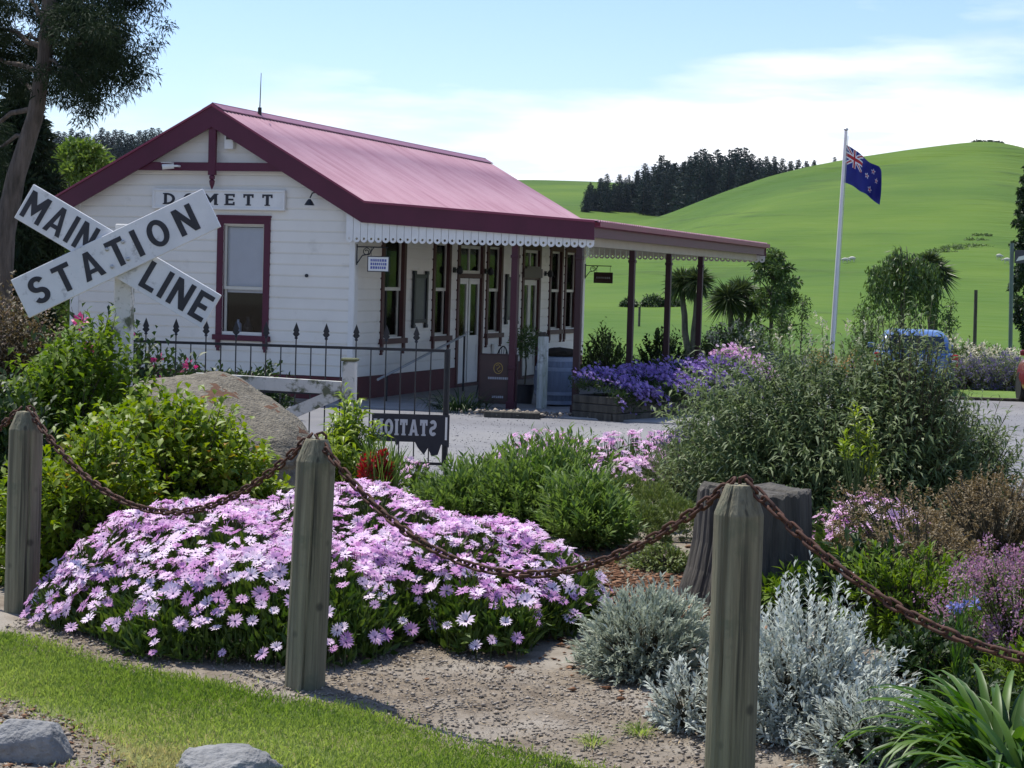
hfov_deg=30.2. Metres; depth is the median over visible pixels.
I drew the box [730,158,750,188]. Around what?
pine tree
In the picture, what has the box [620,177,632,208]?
pine tree
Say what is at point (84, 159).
dark tree
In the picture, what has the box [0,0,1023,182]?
sky
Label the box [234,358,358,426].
white timber rail
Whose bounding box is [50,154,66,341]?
dark tree
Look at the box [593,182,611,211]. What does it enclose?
pine tree
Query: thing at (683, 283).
cabbage tree
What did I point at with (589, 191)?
pine tree
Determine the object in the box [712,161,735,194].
pine tree
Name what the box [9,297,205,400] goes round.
rhododendron
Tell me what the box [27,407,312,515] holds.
chain
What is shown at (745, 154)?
pine tree
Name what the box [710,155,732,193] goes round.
pine tree
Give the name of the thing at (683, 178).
pine tree
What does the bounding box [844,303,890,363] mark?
garden shrub
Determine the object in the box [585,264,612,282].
hanging sign
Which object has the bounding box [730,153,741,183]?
pine tree
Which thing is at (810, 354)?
garden shrub
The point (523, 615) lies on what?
daisy bush
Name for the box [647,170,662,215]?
pine tree
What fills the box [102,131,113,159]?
pine tree
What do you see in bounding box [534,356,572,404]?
wine barrel
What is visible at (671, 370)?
trailing daisy
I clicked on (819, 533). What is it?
daisy bush
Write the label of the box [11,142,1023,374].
hills
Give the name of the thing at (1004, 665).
shrub
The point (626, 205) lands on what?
pine tree
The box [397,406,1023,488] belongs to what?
yard gravel
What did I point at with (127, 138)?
pine tree
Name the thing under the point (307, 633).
chain post
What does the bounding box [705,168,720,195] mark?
pine tree
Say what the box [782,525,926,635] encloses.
shrub
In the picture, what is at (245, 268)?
window
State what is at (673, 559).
shrub
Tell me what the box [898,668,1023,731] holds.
shrub
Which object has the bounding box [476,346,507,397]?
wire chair
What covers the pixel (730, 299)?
cabbage tree
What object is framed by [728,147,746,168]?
pine tree
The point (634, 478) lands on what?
santolina mound
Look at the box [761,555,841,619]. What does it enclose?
shrub
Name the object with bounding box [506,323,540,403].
potted tree
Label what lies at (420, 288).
notice frame
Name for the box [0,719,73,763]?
rock
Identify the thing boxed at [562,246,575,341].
window
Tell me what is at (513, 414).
timber sleeper
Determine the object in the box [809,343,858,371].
flax tuft
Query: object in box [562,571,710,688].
silver shrub
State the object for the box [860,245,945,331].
weeping tree
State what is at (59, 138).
pine tree
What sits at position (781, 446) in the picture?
butterfly bush
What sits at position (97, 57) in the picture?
conifer tree
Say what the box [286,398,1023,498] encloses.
gravel yard
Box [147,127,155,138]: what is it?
pine tree
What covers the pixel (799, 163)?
pine tree
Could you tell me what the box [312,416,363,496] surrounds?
lime plant
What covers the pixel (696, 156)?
pine tree
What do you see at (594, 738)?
grass tuft
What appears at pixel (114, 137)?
pine tree
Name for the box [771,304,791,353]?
sapling
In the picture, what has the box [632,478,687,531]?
santolina mound
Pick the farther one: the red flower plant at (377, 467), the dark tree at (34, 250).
the dark tree at (34, 250)
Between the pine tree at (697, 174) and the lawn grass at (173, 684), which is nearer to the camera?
the lawn grass at (173, 684)
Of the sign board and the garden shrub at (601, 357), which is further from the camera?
the garden shrub at (601, 357)
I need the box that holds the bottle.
[237,319,241,331]
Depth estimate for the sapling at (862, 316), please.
54.95 m
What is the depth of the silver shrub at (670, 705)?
6.79 m
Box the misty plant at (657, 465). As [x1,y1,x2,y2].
[636,419,725,501]
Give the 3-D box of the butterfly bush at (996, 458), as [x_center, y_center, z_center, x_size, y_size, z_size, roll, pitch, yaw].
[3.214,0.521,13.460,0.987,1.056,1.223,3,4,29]
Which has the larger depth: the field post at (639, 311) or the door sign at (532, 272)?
the field post at (639, 311)
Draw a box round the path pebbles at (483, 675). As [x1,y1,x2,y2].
[2,613,936,767]
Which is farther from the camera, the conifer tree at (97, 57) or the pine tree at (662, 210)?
the pine tree at (662, 210)
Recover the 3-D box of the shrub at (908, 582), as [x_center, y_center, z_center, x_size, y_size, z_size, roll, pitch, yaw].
[1.787,0.957,8.659,0.821,0.504,0.674,2,3,0]
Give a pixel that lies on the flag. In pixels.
(863, 175)
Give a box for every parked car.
[868,328,957,394]
[1015,350,1023,400]
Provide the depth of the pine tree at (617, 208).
547.26 m
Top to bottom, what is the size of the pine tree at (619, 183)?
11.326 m
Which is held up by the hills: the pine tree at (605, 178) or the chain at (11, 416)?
the pine tree at (605, 178)
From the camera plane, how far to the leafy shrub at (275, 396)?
27.07 m
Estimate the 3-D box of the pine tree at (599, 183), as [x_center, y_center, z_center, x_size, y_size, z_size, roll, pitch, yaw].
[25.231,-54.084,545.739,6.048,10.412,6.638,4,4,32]
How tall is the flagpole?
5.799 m
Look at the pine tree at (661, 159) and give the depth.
556.89 m
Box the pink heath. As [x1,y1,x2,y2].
[911,532,1023,663]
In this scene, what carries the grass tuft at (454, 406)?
on the platform
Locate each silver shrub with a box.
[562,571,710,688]
[642,640,708,734]
[673,550,930,750]
[766,665,937,767]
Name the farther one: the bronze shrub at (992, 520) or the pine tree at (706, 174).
the pine tree at (706, 174)
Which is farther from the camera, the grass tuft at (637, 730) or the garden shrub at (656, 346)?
the garden shrub at (656, 346)
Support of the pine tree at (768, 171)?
on the hills
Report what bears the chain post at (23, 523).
on the ground at (552, 649)
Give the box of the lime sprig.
[834,400,887,505]
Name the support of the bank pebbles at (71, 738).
on the ground at (552, 649)
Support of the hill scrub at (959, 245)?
on the hills
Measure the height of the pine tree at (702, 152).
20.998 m
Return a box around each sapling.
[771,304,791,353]
[788,295,816,354]
[851,303,875,343]
[939,298,961,342]
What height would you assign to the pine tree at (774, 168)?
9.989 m
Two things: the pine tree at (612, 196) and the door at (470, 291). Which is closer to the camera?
the door at (470, 291)
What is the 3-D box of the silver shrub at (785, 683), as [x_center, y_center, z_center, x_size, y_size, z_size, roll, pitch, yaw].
[1.032,0.937,6.788,0.867,0.671,0.864,3,4,27]
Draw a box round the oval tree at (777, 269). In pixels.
[747,247,803,349]
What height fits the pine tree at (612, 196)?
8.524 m
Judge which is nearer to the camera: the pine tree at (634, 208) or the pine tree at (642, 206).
the pine tree at (642, 206)
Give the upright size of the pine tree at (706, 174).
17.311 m
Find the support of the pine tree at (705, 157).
on the hills
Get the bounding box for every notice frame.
[411,271,429,327]
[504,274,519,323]
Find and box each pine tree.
[53,131,63,144]
[61,132,68,139]
[64,128,75,141]
[71,132,82,144]
[79,130,85,140]
[95,127,111,159]
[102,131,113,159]
[108,130,132,161]
[109,129,118,158]
[115,133,134,156]
[125,134,139,151]
[131,130,141,148]
[137,130,149,144]
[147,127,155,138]
[148,128,161,139]
[578,191,591,211]
[580,185,592,210]
[590,188,596,208]
[592,178,610,209]
[592,189,598,210]
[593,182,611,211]
[598,181,613,211]
[603,174,612,190]
[610,185,615,210]
[611,174,630,199]
[611,187,623,211]
[617,181,632,211]
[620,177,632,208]
[628,181,635,209]
[631,170,641,206]
[631,179,642,212]
[632,172,653,213]
[633,163,651,181]
[634,174,651,214]
[643,166,661,212]
[647,155,665,182]
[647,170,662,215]
[650,164,666,183]
[651,170,674,215]
[659,159,672,182]
[665,162,678,202]
[666,161,686,213]
[666,167,681,210]
[670,157,701,208]
[673,161,695,211]
[681,161,708,205]
[685,151,699,169]
[688,160,713,202]
[690,155,714,203]
[693,148,715,166]
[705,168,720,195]
[708,149,721,166]
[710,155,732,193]
[710,161,716,192]
[711,164,725,195]
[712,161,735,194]
[716,160,735,194]
[717,149,736,165]
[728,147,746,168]
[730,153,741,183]
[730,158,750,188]
[731,163,754,187]
[735,155,756,182]
[740,147,751,161]
[745,153,760,165]
[750,167,759,181]
[752,168,766,180]
[754,160,766,179]
[760,156,769,168]
[761,161,773,177]
[770,163,779,175]
[777,158,785,173]
[786,161,795,171]
[792,159,801,168]
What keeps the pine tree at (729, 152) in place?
on the hills
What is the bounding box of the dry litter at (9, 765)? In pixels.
[0,697,135,767]
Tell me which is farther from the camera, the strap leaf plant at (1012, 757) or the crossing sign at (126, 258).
the crossing sign at (126, 258)
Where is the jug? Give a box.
[243,317,253,331]
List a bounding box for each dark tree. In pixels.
[0,89,27,333]
[0,89,69,376]
[24,135,114,340]
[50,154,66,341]
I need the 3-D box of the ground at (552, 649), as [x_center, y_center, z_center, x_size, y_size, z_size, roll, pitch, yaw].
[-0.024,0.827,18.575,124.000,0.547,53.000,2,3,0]
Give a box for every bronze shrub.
[0,270,68,392]
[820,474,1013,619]
[915,463,1023,585]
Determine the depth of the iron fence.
20.21 m
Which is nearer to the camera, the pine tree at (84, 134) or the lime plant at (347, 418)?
the lime plant at (347, 418)
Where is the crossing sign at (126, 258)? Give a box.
[11,184,221,398]
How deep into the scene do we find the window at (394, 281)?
33.16 m
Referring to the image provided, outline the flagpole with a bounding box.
[828,127,847,371]
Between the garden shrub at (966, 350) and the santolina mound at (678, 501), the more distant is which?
the garden shrub at (966, 350)
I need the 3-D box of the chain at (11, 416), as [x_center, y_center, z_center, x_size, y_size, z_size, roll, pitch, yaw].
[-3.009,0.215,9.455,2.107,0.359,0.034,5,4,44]
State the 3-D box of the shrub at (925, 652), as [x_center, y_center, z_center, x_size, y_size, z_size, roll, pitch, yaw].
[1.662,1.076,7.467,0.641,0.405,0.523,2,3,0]
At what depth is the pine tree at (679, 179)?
523.97 m
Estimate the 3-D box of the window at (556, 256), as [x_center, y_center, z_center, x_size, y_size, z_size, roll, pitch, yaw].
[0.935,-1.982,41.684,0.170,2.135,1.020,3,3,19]
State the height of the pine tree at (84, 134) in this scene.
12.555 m
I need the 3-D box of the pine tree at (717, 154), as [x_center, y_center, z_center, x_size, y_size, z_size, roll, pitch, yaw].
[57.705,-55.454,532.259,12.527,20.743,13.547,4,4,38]
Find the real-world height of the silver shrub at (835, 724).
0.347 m
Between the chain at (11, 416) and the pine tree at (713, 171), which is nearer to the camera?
the chain at (11, 416)
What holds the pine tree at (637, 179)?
on the hills
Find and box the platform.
[325,372,848,424]
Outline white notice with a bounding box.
[491,343,497,353]
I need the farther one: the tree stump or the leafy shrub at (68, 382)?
the leafy shrub at (68, 382)
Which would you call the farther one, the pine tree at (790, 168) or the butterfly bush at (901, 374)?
the pine tree at (790, 168)
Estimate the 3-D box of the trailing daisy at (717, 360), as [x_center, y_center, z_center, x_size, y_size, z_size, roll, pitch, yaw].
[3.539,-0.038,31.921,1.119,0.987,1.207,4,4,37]
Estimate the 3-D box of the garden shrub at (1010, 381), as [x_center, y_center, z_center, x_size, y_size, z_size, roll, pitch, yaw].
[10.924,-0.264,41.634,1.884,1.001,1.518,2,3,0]
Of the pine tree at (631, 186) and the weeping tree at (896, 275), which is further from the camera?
the pine tree at (631, 186)
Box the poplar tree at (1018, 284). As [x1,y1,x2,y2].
[1005,166,1023,349]
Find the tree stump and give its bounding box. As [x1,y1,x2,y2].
[678,481,814,613]
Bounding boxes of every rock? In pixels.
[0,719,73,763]
[176,743,284,767]
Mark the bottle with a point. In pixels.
(239, 325)
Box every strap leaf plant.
[829,663,1023,767]
[892,695,1023,767]
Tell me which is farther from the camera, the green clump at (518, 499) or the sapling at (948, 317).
the sapling at (948, 317)
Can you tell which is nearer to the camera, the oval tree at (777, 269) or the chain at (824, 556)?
the chain at (824, 556)
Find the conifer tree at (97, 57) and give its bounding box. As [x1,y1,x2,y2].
[0,0,179,366]
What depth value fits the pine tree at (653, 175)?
537.88 m
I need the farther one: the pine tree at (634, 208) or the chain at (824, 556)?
the pine tree at (634, 208)
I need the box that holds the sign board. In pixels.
[478,353,517,407]
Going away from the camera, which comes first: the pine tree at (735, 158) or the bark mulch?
the bark mulch
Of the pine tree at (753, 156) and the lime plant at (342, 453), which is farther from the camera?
the pine tree at (753, 156)
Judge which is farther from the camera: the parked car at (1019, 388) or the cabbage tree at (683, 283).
the cabbage tree at (683, 283)
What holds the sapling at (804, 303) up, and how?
on the hills
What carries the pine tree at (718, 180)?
on the hills
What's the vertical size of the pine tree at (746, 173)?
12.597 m
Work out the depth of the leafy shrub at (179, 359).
22.52 m
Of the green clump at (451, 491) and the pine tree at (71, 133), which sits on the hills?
the pine tree at (71, 133)
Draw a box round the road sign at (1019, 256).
[1008,243,1023,359]
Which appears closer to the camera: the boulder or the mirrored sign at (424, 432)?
the boulder
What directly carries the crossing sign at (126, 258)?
on the ground at (552, 649)
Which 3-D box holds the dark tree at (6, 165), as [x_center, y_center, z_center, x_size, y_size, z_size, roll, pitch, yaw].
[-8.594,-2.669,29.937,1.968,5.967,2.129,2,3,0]
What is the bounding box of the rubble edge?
[459,408,588,417]
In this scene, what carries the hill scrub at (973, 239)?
on the hills
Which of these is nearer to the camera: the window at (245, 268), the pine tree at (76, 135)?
the window at (245, 268)
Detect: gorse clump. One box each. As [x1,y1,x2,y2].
[618,297,638,306]
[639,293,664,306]
[662,297,686,306]
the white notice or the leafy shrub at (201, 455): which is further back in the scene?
the white notice
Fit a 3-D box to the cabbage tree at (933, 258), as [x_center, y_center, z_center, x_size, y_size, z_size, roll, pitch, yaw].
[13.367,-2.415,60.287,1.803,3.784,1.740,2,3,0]
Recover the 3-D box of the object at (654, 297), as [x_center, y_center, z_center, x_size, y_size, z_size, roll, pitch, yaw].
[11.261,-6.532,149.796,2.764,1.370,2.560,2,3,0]
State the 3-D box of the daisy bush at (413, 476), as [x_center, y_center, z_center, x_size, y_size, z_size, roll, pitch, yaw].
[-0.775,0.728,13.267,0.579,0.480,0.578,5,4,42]
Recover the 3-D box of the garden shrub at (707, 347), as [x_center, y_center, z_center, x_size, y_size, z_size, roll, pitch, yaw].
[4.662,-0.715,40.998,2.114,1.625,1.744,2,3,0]
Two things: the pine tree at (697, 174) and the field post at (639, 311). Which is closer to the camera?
the field post at (639, 311)
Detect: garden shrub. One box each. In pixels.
[580,316,634,386]
[632,326,690,386]
[684,314,772,375]
[713,323,789,367]
[731,351,831,387]
[787,346,840,372]
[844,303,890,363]
[845,356,869,384]
[947,334,1023,380]
[953,352,1011,390]
[973,350,1022,390]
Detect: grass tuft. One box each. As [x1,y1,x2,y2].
[410,389,503,413]
[569,730,618,750]
[611,719,658,738]
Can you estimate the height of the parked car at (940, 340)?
1.328 m
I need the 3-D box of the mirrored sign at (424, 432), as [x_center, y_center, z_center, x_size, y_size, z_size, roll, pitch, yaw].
[-1.082,0.543,20.225,0.828,0.446,0.016,2,3,0]
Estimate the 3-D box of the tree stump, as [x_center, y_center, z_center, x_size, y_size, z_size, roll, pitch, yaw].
[1.251,0.828,9.605,0.743,0.640,0.743,0,3,-23]
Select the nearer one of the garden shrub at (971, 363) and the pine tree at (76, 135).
the garden shrub at (971, 363)
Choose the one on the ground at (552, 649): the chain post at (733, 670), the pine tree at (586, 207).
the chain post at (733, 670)
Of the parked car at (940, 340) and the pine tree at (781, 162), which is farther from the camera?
the pine tree at (781, 162)
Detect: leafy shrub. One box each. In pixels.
[0,306,159,461]
[0,361,68,507]
[0,403,177,585]
[51,373,294,520]
[154,349,209,376]
[196,359,297,408]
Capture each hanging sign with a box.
[356,244,389,271]
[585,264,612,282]
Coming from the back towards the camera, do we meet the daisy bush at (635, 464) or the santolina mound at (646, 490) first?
the daisy bush at (635, 464)
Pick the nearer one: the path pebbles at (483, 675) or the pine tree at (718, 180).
the path pebbles at (483, 675)
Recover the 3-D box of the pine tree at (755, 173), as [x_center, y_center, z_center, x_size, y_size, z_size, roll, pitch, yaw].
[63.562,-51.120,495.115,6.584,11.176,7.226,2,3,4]
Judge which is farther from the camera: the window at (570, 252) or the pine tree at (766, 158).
the pine tree at (766, 158)
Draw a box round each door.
[454,240,484,387]
[520,244,541,378]
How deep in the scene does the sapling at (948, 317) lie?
55.92 m
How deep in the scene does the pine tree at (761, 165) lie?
492.31 m
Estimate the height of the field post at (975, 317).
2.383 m
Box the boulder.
[133,371,312,491]
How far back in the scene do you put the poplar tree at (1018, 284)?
77.85 m
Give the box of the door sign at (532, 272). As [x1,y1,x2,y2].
[523,266,542,277]
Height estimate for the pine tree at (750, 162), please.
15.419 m
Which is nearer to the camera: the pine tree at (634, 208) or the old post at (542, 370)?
the old post at (542, 370)
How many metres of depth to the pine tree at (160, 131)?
676.59 m
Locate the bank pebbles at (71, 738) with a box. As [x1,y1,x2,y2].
[0,697,125,767]
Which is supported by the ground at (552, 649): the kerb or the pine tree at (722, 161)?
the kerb
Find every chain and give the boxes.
[0,406,21,431]
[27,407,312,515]
[314,434,736,578]
[744,478,1023,663]
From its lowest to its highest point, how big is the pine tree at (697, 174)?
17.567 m
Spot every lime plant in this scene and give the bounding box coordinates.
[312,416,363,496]
[316,382,392,478]
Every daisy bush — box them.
[19,478,612,671]
[396,455,433,501]
[410,513,604,660]
[476,428,696,505]
[812,492,936,572]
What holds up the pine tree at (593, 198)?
on the hills
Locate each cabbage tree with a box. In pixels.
[659,264,720,359]
[702,275,762,336]
[916,248,961,329]
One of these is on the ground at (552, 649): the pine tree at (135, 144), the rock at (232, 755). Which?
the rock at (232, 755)
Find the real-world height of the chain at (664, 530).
0.447 m
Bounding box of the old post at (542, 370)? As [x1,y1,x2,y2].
[536,332,548,408]
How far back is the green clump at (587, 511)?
11.22 m
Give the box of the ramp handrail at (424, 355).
[377,333,466,400]
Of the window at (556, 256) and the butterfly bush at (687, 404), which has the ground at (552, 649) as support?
the butterfly bush at (687, 404)
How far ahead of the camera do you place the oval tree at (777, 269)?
56.68 m
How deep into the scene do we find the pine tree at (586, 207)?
538.50 m
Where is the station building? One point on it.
(301, 209)
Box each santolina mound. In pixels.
[610,469,652,523]
[619,499,675,545]
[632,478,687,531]
[646,490,695,541]
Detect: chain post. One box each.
[4,405,42,613]
[284,431,334,691]
[704,474,763,767]
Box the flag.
[845,146,881,204]
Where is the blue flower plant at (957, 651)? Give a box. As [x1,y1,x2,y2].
[946,582,985,677]
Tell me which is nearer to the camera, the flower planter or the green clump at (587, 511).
the green clump at (587, 511)
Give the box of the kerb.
[942,396,1023,401]
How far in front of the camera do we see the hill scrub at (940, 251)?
222.62 m
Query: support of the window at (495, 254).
in the station building
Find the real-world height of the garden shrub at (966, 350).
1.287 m
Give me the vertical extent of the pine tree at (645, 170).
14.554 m
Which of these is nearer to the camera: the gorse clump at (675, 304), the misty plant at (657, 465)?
the misty plant at (657, 465)
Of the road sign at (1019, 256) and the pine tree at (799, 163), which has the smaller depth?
the road sign at (1019, 256)
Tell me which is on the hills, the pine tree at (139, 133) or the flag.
the pine tree at (139, 133)
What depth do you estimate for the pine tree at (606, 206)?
541.63 m
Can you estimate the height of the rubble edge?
0.148 m
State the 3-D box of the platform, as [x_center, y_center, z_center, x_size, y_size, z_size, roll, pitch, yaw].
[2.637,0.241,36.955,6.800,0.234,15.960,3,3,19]
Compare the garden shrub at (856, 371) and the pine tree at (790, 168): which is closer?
the garden shrub at (856, 371)
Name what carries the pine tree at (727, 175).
on the hills
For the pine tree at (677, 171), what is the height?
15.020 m
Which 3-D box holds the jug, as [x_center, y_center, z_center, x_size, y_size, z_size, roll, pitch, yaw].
[-4.487,-0.998,32.343,0.180,0.290,0.177,2,3,0]
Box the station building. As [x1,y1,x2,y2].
[55,81,769,412]
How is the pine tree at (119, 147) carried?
on the hills
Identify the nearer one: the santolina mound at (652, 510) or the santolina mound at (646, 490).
the santolina mound at (652, 510)
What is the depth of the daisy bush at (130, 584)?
8.21 m
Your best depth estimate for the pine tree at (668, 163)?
545.83 m
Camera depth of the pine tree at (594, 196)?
545.28 m
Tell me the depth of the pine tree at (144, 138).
676.44 m
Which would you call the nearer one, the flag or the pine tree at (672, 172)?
the flag
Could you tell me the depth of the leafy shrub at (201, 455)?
10.48 m
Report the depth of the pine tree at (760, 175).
489.71 m
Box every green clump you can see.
[400,440,536,526]
[467,421,632,531]
[526,456,647,551]
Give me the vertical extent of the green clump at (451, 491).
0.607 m
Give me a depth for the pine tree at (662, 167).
545.73 m
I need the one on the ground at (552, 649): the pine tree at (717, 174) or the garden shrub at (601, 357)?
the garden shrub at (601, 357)
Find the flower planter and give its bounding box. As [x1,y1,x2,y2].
[572,388,769,421]
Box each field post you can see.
[638,307,640,326]
[973,290,977,351]
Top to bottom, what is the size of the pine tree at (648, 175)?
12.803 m
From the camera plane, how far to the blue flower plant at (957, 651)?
7.21 m
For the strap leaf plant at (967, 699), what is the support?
on the ground at (552, 649)
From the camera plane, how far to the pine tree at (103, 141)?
671.18 m
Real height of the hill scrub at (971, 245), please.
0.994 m
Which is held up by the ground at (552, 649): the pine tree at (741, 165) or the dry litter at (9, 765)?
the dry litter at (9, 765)
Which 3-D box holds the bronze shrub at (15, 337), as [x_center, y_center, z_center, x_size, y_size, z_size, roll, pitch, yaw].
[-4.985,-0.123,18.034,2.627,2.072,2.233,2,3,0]
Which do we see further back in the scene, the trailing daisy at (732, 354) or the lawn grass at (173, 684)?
the trailing daisy at (732, 354)
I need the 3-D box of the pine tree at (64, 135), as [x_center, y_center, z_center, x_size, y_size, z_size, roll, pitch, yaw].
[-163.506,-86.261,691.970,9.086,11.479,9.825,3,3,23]
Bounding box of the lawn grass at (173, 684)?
[0,626,624,767]
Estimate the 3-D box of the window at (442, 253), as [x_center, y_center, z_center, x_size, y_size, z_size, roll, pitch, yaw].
[-1.330,-1.683,35.110,0.170,2.135,0.980,3,3,19]
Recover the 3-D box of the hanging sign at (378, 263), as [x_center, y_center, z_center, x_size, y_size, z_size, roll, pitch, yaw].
[-2.283,-2.063,31.165,0.596,0.444,0.033,3,3,19]
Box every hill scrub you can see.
[923,249,958,252]
[932,246,966,249]
[938,244,976,247]
[953,242,992,246]
[963,237,987,240]
[972,233,992,236]
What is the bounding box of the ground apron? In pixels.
[280,398,337,403]
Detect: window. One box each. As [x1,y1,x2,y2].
[212,215,271,352]
[378,238,407,354]
[429,239,452,348]
[483,241,504,346]
[547,245,564,342]
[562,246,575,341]
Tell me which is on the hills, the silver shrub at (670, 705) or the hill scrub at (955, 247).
the hill scrub at (955, 247)
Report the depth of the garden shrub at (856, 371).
41.50 m
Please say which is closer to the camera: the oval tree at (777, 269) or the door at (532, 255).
the door at (532, 255)
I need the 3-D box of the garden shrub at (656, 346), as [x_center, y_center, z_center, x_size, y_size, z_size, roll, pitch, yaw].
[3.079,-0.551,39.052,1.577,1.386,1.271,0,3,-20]
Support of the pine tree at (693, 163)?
on the hills
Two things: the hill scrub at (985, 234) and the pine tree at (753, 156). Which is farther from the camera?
the pine tree at (753, 156)
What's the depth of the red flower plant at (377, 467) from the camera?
11.98 m
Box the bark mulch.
[416,531,858,706]
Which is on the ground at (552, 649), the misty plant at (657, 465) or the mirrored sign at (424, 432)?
the misty plant at (657, 465)
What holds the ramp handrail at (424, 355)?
on the platform
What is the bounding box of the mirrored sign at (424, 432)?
[372,413,449,456]
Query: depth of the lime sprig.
12.34 m
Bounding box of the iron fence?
[134,318,450,474]
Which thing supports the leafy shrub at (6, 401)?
on the ground at (552, 649)
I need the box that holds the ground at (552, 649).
[0,361,1023,767]
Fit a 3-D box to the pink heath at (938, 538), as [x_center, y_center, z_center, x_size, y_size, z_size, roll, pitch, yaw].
[2.045,0.815,9.540,0.974,0.681,1.155,2,3,0]
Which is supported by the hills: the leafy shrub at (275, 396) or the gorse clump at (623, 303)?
the gorse clump at (623, 303)
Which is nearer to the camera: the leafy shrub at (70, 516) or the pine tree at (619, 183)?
the leafy shrub at (70, 516)
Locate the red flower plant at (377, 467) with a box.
[350,427,413,499]
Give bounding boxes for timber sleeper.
[484,410,539,418]
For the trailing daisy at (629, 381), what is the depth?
29.30 m
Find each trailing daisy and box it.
[568,360,680,417]
[633,355,733,410]
[690,352,761,397]
[708,342,776,399]
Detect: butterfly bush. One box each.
[637,312,1023,529]
[659,337,767,495]
[839,287,982,514]
[926,386,1023,527]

